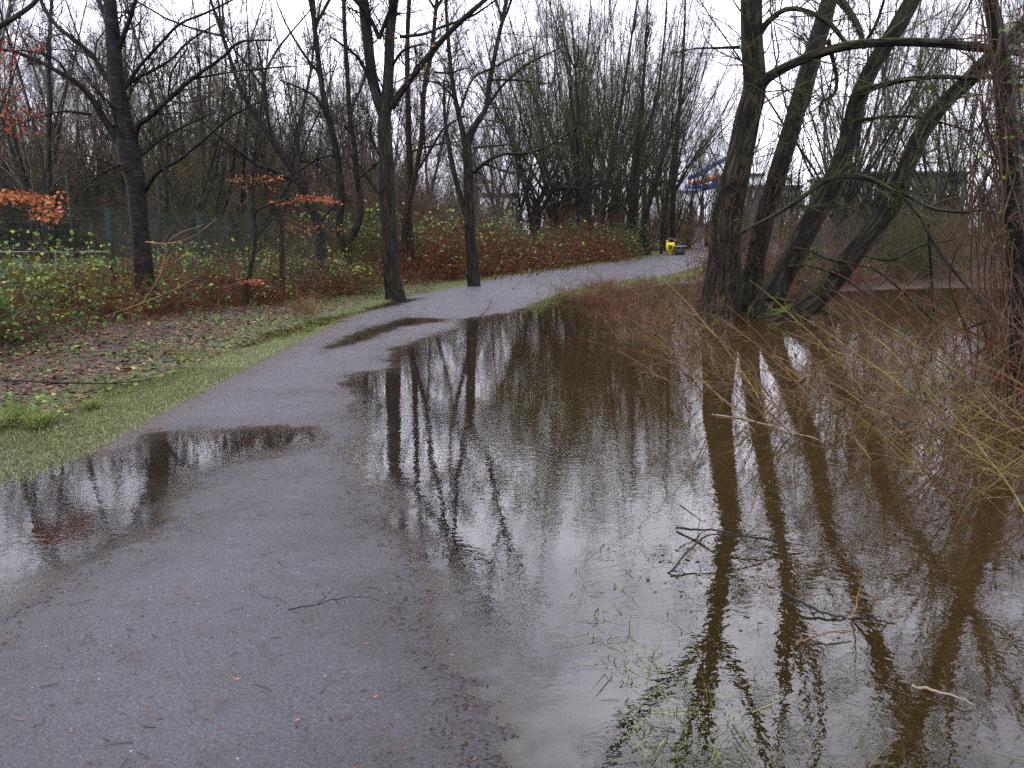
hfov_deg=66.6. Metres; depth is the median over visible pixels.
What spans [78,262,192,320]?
fallen branch
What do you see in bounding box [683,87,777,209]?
fan crowned tree
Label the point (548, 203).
woodland tree
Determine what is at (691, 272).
verge grass
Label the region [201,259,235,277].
leafy sapling
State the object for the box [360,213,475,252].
evergreen bush
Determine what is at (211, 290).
dry undergrowth bush
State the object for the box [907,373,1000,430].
weed stalk
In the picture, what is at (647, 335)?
drowned weed clump
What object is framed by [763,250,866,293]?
dry undergrowth bush
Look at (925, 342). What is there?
weed stalk
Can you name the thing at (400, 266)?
dry undergrowth bush
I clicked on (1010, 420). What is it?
weed stalk
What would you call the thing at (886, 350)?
weed stalk
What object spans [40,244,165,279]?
dry undergrowth bush
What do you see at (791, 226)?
thicket bush
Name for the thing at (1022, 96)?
fan crowned tree
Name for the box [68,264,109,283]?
leafy sapling
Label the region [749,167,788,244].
woodland tree
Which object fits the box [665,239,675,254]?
litter bin
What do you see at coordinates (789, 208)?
woodland tree
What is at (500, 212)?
thicket bush
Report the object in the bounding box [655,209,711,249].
thicket bush
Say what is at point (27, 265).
dry undergrowth bush
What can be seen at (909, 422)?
weed stalk
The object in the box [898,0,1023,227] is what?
fan crowned tree
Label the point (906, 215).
thicket bush
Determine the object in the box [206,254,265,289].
leafy sapling
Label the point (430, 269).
bramble bush
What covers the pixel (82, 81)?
woodland tree
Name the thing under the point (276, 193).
thicket bush
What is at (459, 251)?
bramble bush
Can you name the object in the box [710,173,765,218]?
white pool building
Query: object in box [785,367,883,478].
weed stalk
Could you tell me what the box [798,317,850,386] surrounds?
weed stalk
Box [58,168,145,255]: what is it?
thicket bush
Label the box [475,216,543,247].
evergreen bush
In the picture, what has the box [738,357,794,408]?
weed stalk
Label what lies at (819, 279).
dry undergrowth bush
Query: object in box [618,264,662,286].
drowned weed clump
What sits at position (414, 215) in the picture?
thicket bush
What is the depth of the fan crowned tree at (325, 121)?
65.35 m
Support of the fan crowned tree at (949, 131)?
on the ground at (1004, 635)
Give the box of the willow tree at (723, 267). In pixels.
[666,0,1023,331]
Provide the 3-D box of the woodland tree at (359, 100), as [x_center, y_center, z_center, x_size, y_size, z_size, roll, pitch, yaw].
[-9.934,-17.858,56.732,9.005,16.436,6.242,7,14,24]
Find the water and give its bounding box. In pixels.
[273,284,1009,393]
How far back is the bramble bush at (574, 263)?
30.47 m
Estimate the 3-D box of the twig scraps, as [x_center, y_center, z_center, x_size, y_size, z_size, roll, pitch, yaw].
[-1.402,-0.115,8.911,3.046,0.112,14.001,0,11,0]
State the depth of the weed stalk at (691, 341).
7.11 m
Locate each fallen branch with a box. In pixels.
[0,378,150,384]
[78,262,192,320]
[132,343,229,352]
[136,224,204,310]
[145,218,216,243]
[288,588,379,609]
[671,504,790,571]
[676,520,804,547]
[680,505,705,521]
[712,414,819,440]
[781,590,850,625]
[789,631,851,646]
[851,554,868,618]
[854,615,890,624]
[911,684,972,704]
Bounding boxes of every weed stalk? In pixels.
[588,332,665,386]
[605,284,793,420]
[610,317,725,425]
[616,333,678,395]
[623,309,717,387]
[624,315,730,413]
[630,320,708,405]
[636,266,728,387]
[636,366,709,409]
[649,344,759,439]
[652,337,744,421]
[654,302,748,402]
[662,300,740,387]
[664,282,769,421]
[666,294,738,396]
[669,292,782,416]
[669,313,747,402]
[669,316,760,430]
[674,294,805,449]
[680,294,772,401]
[688,345,769,398]
[697,369,799,418]
[711,305,852,455]
[712,368,769,434]
[714,287,822,429]
[714,357,811,450]
[717,319,810,390]
[720,347,855,416]
[721,357,777,429]
[722,322,740,381]
[727,372,812,419]
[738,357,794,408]
[738,358,795,452]
[743,317,828,433]
[751,281,881,418]
[756,337,834,398]
[763,330,863,404]
[765,312,850,394]
[766,360,836,405]
[771,377,879,433]
[772,347,927,465]
[776,392,818,446]
[777,287,830,403]
[777,349,857,414]
[782,329,931,432]
[784,323,870,388]
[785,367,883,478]
[790,367,899,426]
[792,343,891,409]
[793,305,932,436]
[794,311,919,419]
[795,313,976,467]
[796,340,964,529]
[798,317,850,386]
[798,386,866,454]
[802,361,845,452]
[805,371,866,428]
[806,323,933,413]
[806,354,856,389]
[808,278,954,417]
[809,382,895,434]
[812,356,855,386]
[814,343,853,380]
[817,307,949,488]
[817,320,857,400]
[818,311,865,390]
[819,336,956,427]
[820,390,941,497]
[821,264,923,401]
[825,269,892,380]
[827,399,942,485]
[829,293,963,475]
[829,298,931,387]
[830,289,959,390]
[831,252,979,406]
[831,289,903,393]
[833,295,984,456]
[834,377,921,454]
[835,339,998,469]
[837,365,1012,506]
[841,326,932,395]
[841,402,902,460]
[841,409,988,551]
[843,357,920,438]
[843,385,930,447]
[846,320,944,389]
[847,316,907,377]
[849,445,936,477]
[851,335,964,410]
[851,352,928,411]
[854,310,915,403]
[854,382,921,472]
[858,368,964,495]
[860,345,920,394]
[861,405,1023,482]
[864,307,939,408]
[864,328,1023,510]
[867,318,965,444]
[867,338,991,471]
[874,257,985,418]
[874,339,1006,435]
[880,391,1023,481]
[880,405,1021,534]
[882,328,969,427]
[883,368,981,437]
[885,273,995,414]
[889,318,1023,451]
[889,331,1023,421]
[892,311,977,523]
[892,459,1006,510]
[895,317,1023,444]
[897,269,982,409]
[902,317,969,417]
[902,401,1023,492]
[904,342,1013,426]
[906,286,1018,409]
[906,304,936,389]
[907,280,1021,401]
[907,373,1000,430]
[914,321,1023,425]
[914,422,1023,484]
[918,334,1005,388]
[918,396,1023,517]
[921,364,967,385]
[922,328,994,362]
[922,414,1023,458]
[926,301,999,402]
[927,307,998,361]
[928,437,1023,538]
[929,344,1018,442]
[932,332,992,382]
[936,373,1023,438]
[941,262,1004,390]
[945,344,1022,403]
[947,400,1023,448]
[951,342,1016,401]
[951,390,1023,437]
[952,381,1023,441]
[953,352,1020,422]
[955,444,1023,507]
[960,306,1023,373]
[964,436,1022,508]
[969,269,1023,362]
[971,266,1021,338]
[979,344,1023,415]
[993,346,1023,423]
[994,389,1023,434]
[1000,245,1023,335]
[1001,335,1023,425]
[1005,274,1023,402]
[1007,277,1023,347]
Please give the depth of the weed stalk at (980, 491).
3.93 m
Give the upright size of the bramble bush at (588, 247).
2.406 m
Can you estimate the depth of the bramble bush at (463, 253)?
27.39 m
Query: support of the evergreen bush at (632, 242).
on the ground at (1004, 635)
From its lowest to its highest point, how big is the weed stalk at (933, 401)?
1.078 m
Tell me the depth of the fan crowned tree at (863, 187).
46.33 m
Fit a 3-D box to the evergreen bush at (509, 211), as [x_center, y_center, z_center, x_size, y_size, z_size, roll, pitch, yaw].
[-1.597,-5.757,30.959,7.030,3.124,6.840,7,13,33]
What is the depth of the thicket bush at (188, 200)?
39.11 m
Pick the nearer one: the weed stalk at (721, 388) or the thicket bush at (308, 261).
the weed stalk at (721, 388)
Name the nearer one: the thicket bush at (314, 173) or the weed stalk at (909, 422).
the weed stalk at (909, 422)
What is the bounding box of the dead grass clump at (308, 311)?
[283,287,342,315]
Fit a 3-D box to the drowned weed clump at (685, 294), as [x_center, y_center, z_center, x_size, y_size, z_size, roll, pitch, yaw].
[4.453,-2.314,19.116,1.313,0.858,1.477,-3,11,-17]
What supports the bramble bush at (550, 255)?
on the ground at (1004, 635)
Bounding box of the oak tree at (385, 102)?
[325,0,501,300]
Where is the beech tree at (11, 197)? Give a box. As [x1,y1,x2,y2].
[0,0,70,229]
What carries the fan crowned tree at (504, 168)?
on the ground at (1004, 635)
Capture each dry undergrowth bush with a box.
[0,244,85,291]
[0,257,99,345]
[0,268,161,327]
[0,274,62,345]
[0,276,45,329]
[0,277,93,349]
[0,295,29,337]
[0,304,57,346]
[0,311,70,343]
[0,317,55,343]
[1,251,78,314]
[2,248,133,294]
[2,283,125,333]
[4,248,123,296]
[5,263,97,306]
[5,289,81,335]
[8,241,120,282]
[17,252,210,320]
[39,253,213,322]
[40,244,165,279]
[55,284,147,322]
[62,275,198,315]
[70,278,174,317]
[71,257,215,312]
[78,254,253,324]
[86,248,217,289]
[89,256,237,311]
[112,276,236,312]
[114,256,211,297]
[124,288,210,317]
[130,243,239,292]
[132,258,223,297]
[144,285,225,313]
[154,242,214,270]
[154,259,228,285]
[162,258,273,306]
[165,270,234,305]
[166,253,279,309]
[179,257,296,298]
[184,247,263,276]
[192,265,287,310]
[200,246,311,281]
[207,248,326,296]
[222,255,326,301]
[230,263,316,292]
[235,249,323,290]
[237,248,340,281]
[275,254,364,295]
[278,247,379,282]
[293,260,382,294]
[349,251,435,282]
[352,263,413,284]
[641,239,805,284]
[671,246,774,286]
[678,241,743,270]
[679,239,782,277]
[683,238,744,271]
[686,245,817,282]
[688,238,748,269]
[689,242,748,270]
[699,241,784,266]
[701,246,846,294]
[762,245,862,292]
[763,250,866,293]
[765,240,903,289]
[765,257,858,291]
[765,271,846,293]
[766,246,870,281]
[768,248,883,295]
[770,242,899,286]
[777,242,894,284]
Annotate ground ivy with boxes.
[0,278,439,427]
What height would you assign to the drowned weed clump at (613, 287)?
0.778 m
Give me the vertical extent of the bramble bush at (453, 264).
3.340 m
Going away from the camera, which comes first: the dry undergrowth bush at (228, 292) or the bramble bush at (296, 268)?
the dry undergrowth bush at (228, 292)
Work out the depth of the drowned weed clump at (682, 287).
19.75 m
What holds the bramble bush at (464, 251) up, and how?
on the ground at (1004, 635)
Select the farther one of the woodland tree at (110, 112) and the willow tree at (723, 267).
the woodland tree at (110, 112)
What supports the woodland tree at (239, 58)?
on the ground at (1004, 635)
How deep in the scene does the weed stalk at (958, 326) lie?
6.91 m
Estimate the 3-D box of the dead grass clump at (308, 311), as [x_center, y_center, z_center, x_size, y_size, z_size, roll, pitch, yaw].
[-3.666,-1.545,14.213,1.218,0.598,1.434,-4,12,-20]
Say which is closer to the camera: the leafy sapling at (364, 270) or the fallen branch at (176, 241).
the fallen branch at (176, 241)
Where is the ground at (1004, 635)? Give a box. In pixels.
[0,227,1023,767]
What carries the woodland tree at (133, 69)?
on the ground at (1004, 635)
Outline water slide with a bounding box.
[685,159,723,199]
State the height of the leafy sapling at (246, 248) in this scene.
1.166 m
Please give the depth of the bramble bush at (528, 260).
29.70 m
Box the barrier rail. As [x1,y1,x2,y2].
[0,251,106,267]
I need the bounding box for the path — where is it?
[0,249,780,767]
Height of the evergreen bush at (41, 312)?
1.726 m
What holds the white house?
on the ground at (1004, 635)
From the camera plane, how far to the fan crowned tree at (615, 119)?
50.45 m
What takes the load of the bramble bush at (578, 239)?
on the ground at (1004, 635)
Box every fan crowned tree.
[1,42,89,184]
[52,56,190,189]
[96,2,242,172]
[97,11,296,177]
[255,52,375,176]
[275,50,377,177]
[297,1,447,169]
[334,44,470,190]
[396,0,620,235]
[400,3,630,221]
[436,118,507,197]
[441,0,682,229]
[444,0,675,231]
[457,0,620,229]
[469,0,705,216]
[472,108,532,204]
[481,0,713,235]
[502,0,707,231]
[526,0,726,232]
[532,0,741,229]
[544,0,791,232]
[555,0,713,235]
[580,0,779,229]
[635,110,732,246]
[643,78,733,245]
[672,0,982,263]
[675,52,772,224]
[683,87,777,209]
[701,59,795,212]
[775,0,974,261]
[779,0,975,241]
[807,28,972,218]
[822,30,941,246]
[835,0,1023,229]
[872,0,1023,177]
[889,0,1018,223]
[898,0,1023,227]
[905,0,1023,263]
[936,0,1023,177]
[945,99,1000,248]
[976,4,1023,163]
[978,3,1023,162]
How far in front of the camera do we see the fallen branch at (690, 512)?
4.17 m
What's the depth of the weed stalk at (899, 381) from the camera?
7.30 m
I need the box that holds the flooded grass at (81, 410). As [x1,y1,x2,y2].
[0,365,244,497]
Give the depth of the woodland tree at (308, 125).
52.17 m
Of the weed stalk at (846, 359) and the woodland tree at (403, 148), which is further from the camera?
the woodland tree at (403, 148)
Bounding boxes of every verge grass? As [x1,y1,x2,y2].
[0,270,562,493]
[546,266,705,300]
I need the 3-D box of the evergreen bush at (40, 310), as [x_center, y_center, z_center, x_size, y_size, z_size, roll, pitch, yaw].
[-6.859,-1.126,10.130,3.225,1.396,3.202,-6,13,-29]
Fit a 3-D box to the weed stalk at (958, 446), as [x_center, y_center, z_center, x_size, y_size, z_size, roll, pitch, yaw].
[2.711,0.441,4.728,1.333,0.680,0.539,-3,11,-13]
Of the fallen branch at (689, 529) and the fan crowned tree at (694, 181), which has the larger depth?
the fan crowned tree at (694, 181)
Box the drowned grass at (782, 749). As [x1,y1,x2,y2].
[497,294,1023,767]
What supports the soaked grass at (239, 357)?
on the ground at (1004, 635)
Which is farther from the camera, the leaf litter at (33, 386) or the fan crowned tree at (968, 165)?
the fan crowned tree at (968, 165)
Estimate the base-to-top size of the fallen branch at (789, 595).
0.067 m
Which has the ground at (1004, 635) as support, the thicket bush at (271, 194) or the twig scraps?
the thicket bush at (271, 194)
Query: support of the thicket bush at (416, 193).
on the ground at (1004, 635)
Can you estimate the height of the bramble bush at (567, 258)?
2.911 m
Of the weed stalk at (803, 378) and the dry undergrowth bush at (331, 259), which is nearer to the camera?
the weed stalk at (803, 378)
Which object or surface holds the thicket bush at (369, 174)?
on the ground at (1004, 635)
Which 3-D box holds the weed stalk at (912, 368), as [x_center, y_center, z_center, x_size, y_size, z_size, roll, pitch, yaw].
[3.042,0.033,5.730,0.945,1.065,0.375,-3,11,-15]
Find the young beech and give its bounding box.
[213,0,344,306]
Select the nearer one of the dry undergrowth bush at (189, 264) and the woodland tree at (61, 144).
the dry undergrowth bush at (189, 264)
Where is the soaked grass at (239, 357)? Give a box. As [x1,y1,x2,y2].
[0,338,290,490]
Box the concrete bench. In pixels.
[673,246,686,254]
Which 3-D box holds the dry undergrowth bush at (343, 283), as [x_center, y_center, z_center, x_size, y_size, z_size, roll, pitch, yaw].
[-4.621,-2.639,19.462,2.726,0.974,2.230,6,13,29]
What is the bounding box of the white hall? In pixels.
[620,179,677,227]
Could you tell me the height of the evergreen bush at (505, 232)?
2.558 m
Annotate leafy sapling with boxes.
[0,245,88,290]
[0,274,66,296]
[0,283,25,328]
[0,289,50,341]
[1,275,127,323]
[1,289,37,323]
[1,297,58,335]
[3,242,155,294]
[22,271,75,323]
[29,288,96,313]
[45,284,80,313]
[49,249,213,308]
[58,284,132,313]
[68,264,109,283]
[79,276,157,314]
[92,279,175,304]
[104,244,203,275]
[109,265,162,295]
[118,280,190,306]
[153,254,211,286]
[157,268,186,301]
[159,259,237,288]
[173,241,222,268]
[173,254,276,278]
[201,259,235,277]
[203,247,278,285]
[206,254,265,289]
[235,282,275,304]
[249,265,295,297]
[304,249,364,294]
[307,264,343,283]
[340,257,381,291]
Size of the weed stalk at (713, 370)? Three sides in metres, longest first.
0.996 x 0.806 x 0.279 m
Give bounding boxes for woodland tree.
[0,0,33,173]
[0,0,81,181]
[0,0,88,228]
[0,0,127,260]
[0,0,129,254]
[0,0,135,266]
[0,1,33,258]
[0,1,67,174]
[0,2,113,261]
[0,16,100,243]
[0,24,40,248]
[0,46,38,177]
[0,55,40,224]
[0,55,68,257]
[0,80,121,197]
[1,80,70,179]
[3,53,75,148]
[4,0,116,179]
[11,2,155,253]
[11,11,135,256]
[19,13,116,173]
[22,0,201,252]
[27,8,158,197]
[53,0,176,199]
[53,2,143,256]
[54,11,164,202]
[57,3,257,260]
[67,23,156,184]
[70,0,192,210]
[77,33,228,248]
[85,2,189,188]
[89,76,171,208]
[92,113,164,206]
[95,0,262,244]
[105,0,232,260]
[125,1,263,264]
[132,1,243,259]
[139,50,235,187]
[141,0,298,257]
[149,62,200,196]
[163,0,240,176]
[163,33,217,186]
[165,30,217,150]
[170,0,279,162]
[176,0,294,252]
[179,0,278,215]
[180,0,363,262]
[194,0,354,233]
[201,3,288,182]
[202,0,277,178]
[216,0,325,190]
[218,101,250,205]
[221,6,291,187]
[223,17,334,241]
[229,1,335,174]
[234,31,328,239]
[245,61,314,184]
[251,0,375,213]
[271,39,375,187]
[273,73,318,172]
[276,70,358,175]
[286,36,369,180]
[291,2,375,186]
[295,11,373,176]
[310,3,382,183]
[313,85,423,185]
[316,11,415,175]
[317,93,415,192]
[320,19,396,184]
[335,73,431,192]
[341,52,405,192]
[355,92,423,178]
[358,6,418,171]
[363,85,434,176]
[370,37,472,209]
[393,109,448,212]
[395,134,446,197]
[397,0,477,202]
[434,133,484,208]
[436,45,495,226]
[441,81,501,198]
[460,70,496,205]
[473,27,590,215]
[474,14,618,228]
[485,92,522,194]
[488,111,576,229]
[515,72,600,231]
[518,72,598,225]
[531,112,561,227]
[537,151,574,232]
[551,121,627,229]
[557,41,600,211]
[562,2,676,228]
[581,71,633,217]
[592,55,685,231]
[627,33,725,247]
[647,119,729,249]
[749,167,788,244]
[750,135,792,205]
[755,86,851,233]
[768,54,870,241]
[775,123,820,251]
[777,152,818,249]
[790,165,808,204]
[858,102,968,231]
[865,108,948,256]
[903,146,980,215]
[921,59,1023,259]
[926,123,977,208]
[947,151,977,206]
[958,169,994,218]
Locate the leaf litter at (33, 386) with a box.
[0,262,441,427]
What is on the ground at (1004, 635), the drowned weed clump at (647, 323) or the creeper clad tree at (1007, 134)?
the creeper clad tree at (1007, 134)
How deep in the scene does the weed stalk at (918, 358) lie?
5.88 m
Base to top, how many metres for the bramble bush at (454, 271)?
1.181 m
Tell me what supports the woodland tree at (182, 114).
on the ground at (1004, 635)
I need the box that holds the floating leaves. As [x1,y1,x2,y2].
[392,292,1022,638]
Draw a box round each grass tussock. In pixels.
[0,388,66,422]
[0,405,46,428]
[2,399,78,427]
[65,393,112,409]
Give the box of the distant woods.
[462,158,707,232]
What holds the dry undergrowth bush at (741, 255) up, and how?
on the ground at (1004, 635)
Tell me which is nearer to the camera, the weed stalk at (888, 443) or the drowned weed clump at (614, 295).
the weed stalk at (888, 443)
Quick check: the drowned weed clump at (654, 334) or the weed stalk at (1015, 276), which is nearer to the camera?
the weed stalk at (1015, 276)
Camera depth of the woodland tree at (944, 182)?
46.57 m
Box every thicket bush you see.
[0,147,128,257]
[0,148,87,257]
[0,149,118,254]
[0,170,81,257]
[0,183,73,255]
[1,178,100,256]
[1,181,93,255]
[13,182,117,257]
[26,187,149,256]
[39,143,193,257]
[53,192,213,265]
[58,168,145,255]
[63,177,159,249]
[65,191,189,267]
[73,142,235,253]
[81,178,178,244]
[84,173,230,254]
[91,141,259,255]
[96,174,269,262]
[114,187,207,256]
[146,155,248,240]
[149,150,297,244]
[152,143,283,252]
[155,165,325,241]
[162,172,255,254]
[170,140,397,255]
[173,188,311,266]
[192,158,348,256]
[205,164,332,249]
[205,205,302,267]
[213,141,327,246]
[223,143,377,230]
[232,207,351,266]
[233,174,379,260]
[236,144,419,255]
[236,226,360,293]
[250,227,306,267]
[258,199,334,255]
[259,159,401,239]
[265,134,419,233]
[268,168,424,241]
[285,143,461,237]
[285,202,382,272]
[287,153,437,220]
[309,155,463,249]
[310,156,487,234]
[310,206,416,269]
[326,141,434,219]
[328,144,505,230]
[330,161,502,235]
[343,151,488,219]
[344,170,424,206]
[345,161,452,205]
[357,124,556,239]
[363,163,485,235]
[363,178,462,245]
[401,162,517,233]
[417,166,508,227]
[418,179,495,219]
[425,169,536,227]
[436,176,541,233]
[446,179,522,225]
[461,181,541,239]
[474,169,520,225]
[537,195,625,233]
[559,194,598,235]
[605,192,710,250]
[607,208,649,235]
[614,192,707,249]
[614,207,669,242]
[617,202,680,248]
[618,188,689,247]
[640,193,710,247]
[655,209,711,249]
[664,202,711,249]
[670,174,794,253]
[678,208,702,245]
[682,190,789,254]
[684,204,788,250]
[693,188,784,244]
[741,213,790,263]
[741,213,841,268]
[770,214,875,272]
[771,203,872,263]
[773,209,895,275]
[774,181,864,240]
[779,187,861,240]
[779,199,920,286]
[782,195,871,240]
[789,199,874,258]
[807,216,911,282]
[827,179,968,257]
[831,194,967,278]
[847,200,974,283]
[865,188,960,244]
[871,206,985,265]
[874,205,952,269]
[875,214,978,274]
[881,218,998,279]
[886,201,983,267]
[887,191,1005,288]
[887,200,999,278]
[889,189,982,250]
[901,183,993,244]
[908,181,976,236]
[943,220,999,266]
[952,221,1005,277]
[959,190,1004,253]
[959,222,1005,266]
[960,185,999,249]
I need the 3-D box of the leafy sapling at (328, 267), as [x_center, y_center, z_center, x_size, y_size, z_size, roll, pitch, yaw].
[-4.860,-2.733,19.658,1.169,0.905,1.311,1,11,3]
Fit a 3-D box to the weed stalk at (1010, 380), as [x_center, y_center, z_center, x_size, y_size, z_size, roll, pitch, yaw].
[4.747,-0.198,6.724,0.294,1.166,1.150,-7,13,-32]
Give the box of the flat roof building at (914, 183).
[807,171,966,225]
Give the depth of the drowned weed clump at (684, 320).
12.73 m
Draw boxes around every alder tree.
[549,0,609,238]
[576,0,659,236]
[603,0,669,240]
[605,0,682,254]
[638,4,721,243]
[653,0,723,253]
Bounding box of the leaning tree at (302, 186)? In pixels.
[82,0,353,278]
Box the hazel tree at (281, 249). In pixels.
[231,92,304,301]
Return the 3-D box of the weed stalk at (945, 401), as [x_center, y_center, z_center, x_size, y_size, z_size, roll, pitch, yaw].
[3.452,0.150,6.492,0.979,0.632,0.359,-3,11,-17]
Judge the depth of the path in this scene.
3.53 m
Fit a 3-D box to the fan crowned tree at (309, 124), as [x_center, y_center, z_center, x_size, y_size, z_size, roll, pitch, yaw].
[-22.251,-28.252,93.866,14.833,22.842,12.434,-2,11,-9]
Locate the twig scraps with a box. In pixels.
[2,311,545,767]
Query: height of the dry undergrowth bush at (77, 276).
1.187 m
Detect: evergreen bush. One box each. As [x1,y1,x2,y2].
[0,221,133,297]
[0,222,150,348]
[0,225,151,346]
[0,231,147,306]
[0,252,121,347]
[0,257,121,324]
[0,263,96,352]
[0,268,88,333]
[1,259,121,302]
[1,259,157,327]
[1,264,109,313]
[2,226,161,298]
[2,236,134,298]
[2,238,170,325]
[2,252,93,301]
[54,238,192,276]
[55,241,214,291]
[102,236,291,313]
[179,236,318,296]
[222,238,313,276]
[244,259,363,298]
[246,189,438,263]
[257,195,464,280]
[277,239,369,271]
[277,243,383,294]
[300,207,465,259]
[303,210,425,259]
[309,211,482,272]
[316,203,450,258]
[347,217,455,257]
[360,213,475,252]
[361,196,500,264]
[361,205,450,253]
[364,200,527,273]
[367,214,460,243]
[413,202,559,269]
[422,205,560,253]
[430,217,560,264]
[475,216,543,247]
[483,216,559,255]
[491,224,559,265]
[494,214,553,243]
[513,234,585,264]
[514,216,556,244]
[528,217,598,237]
[545,223,620,259]
[545,223,634,249]
[560,224,632,256]
[566,213,645,256]
[571,217,651,256]
[603,224,661,254]
[606,229,638,253]
[607,223,673,254]
[615,227,642,256]
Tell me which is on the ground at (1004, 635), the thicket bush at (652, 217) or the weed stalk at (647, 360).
the thicket bush at (652, 217)
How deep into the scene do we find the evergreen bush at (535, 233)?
34.87 m
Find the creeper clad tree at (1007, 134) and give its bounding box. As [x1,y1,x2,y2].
[932,0,1023,430]
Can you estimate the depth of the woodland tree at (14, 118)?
40.25 m
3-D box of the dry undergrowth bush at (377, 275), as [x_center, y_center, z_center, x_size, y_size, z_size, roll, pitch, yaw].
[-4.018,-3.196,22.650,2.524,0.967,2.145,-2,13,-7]
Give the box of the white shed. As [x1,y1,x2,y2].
[756,205,830,227]
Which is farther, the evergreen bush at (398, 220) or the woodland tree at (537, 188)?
the woodland tree at (537, 188)
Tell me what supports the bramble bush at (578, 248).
on the ground at (1004, 635)
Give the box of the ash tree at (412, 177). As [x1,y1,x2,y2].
[358,0,481,275]
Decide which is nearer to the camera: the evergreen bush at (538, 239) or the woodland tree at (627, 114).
the evergreen bush at (538, 239)
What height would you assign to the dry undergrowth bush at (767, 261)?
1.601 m
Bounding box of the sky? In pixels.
[0,0,1022,229]
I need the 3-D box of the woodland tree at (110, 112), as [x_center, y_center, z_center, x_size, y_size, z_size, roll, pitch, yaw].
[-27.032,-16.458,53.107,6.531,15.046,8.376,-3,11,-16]
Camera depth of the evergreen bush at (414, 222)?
28.97 m
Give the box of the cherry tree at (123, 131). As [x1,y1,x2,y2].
[0,0,295,312]
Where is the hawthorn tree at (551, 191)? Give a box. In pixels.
[399,0,833,244]
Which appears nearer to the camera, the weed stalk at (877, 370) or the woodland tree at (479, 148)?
the weed stalk at (877, 370)
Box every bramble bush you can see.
[77,249,260,297]
[97,247,239,292]
[107,245,274,291]
[166,250,300,305]
[174,251,273,274]
[196,243,346,287]
[196,259,327,306]
[196,262,302,304]
[202,247,304,269]
[221,248,356,302]
[244,250,351,283]
[255,251,383,295]
[257,245,383,297]
[272,219,374,270]
[295,268,373,295]
[297,241,382,283]
[299,251,413,289]
[303,197,482,280]
[303,250,383,292]
[325,206,508,279]
[328,204,507,276]
[330,242,428,279]
[330,267,383,295]
[341,251,425,283]
[354,253,425,282]
[357,221,465,271]
[361,208,562,283]
[363,213,519,279]
[364,216,544,273]
[367,209,497,271]
[370,208,517,263]
[378,216,505,277]
[379,262,443,286]
[399,205,585,277]
[400,213,571,274]
[402,250,458,280]
[414,227,506,275]
[415,207,532,262]
[415,224,549,273]
[419,241,465,277]
[420,269,462,281]
[422,258,487,281]
[430,254,502,278]
[431,206,588,271]
[431,212,581,264]
[438,229,559,276]
[439,211,575,267]
[439,217,580,271]
[442,222,564,268]
[481,241,553,272]
[487,217,617,269]
[490,251,547,270]
[498,223,589,264]
[500,227,592,268]
[502,207,635,261]
[503,234,585,254]
[504,242,568,268]
[509,208,622,246]
[511,217,639,265]
[513,208,646,263]
[514,226,620,264]
[518,208,658,261]
[520,213,620,264]
[524,215,651,262]
[525,215,653,261]
[529,224,617,261]
[542,211,631,261]
[544,215,666,260]
[551,215,669,259]
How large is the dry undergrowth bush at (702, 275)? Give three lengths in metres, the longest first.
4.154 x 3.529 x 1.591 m
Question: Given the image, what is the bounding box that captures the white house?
[485,193,517,234]
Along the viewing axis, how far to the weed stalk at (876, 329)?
8.39 m
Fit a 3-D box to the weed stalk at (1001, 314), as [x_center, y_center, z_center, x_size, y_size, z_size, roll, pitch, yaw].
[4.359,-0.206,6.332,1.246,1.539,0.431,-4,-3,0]
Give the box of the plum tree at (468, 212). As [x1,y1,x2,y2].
[411,0,591,286]
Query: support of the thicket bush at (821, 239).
on the ground at (1004, 635)
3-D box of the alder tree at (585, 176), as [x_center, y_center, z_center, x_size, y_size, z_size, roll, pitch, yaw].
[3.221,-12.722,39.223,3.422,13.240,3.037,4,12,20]
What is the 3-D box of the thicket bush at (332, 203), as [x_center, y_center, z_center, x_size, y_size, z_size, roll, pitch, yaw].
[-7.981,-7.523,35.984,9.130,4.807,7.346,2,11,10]
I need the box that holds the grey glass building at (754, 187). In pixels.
[746,185,803,222]
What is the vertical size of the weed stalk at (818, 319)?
1.193 m
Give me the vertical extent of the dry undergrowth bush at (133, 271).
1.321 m
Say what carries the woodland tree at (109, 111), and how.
on the ground at (1004, 635)
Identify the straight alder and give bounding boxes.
[642,0,711,245]
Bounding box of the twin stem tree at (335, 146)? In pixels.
[268,0,408,269]
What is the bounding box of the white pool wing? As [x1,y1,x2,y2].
[676,189,699,227]
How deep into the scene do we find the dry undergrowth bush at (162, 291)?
13.89 m
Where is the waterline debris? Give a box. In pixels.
[0,297,535,767]
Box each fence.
[0,172,303,272]
[0,204,419,292]
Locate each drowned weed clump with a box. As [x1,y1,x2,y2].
[524,265,609,302]
[533,273,615,299]
[547,266,619,298]
[553,262,620,296]
[558,273,627,305]
[564,265,632,294]
[566,266,620,290]
[567,276,610,300]
[568,260,632,288]
[570,281,615,304]
[573,280,687,325]
[575,269,625,290]
[578,270,651,308]
[579,267,670,309]
[581,278,683,322]
[582,283,667,319]
[582,294,710,361]
[587,268,646,298]
[594,276,647,301]
[597,299,731,358]
[598,273,633,296]
[599,293,707,342]
[600,301,706,356]
[601,297,669,325]
[602,300,708,347]
[605,273,663,302]
[607,311,728,366]
[612,277,693,313]
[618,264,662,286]
[618,271,677,296]
[623,274,688,302]
[623,275,701,310]
[624,267,673,290]
[626,277,675,299]
[630,283,693,314]
[634,273,677,290]
[637,266,680,289]
[637,287,730,320]
[637,290,732,325]
[639,270,702,291]
[646,304,710,331]
[646,329,739,375]
[648,316,728,364]
[651,259,703,289]
[654,272,699,293]
[655,311,753,374]
[661,274,696,295]
[664,285,698,299]
[666,263,701,294]
[678,258,702,293]

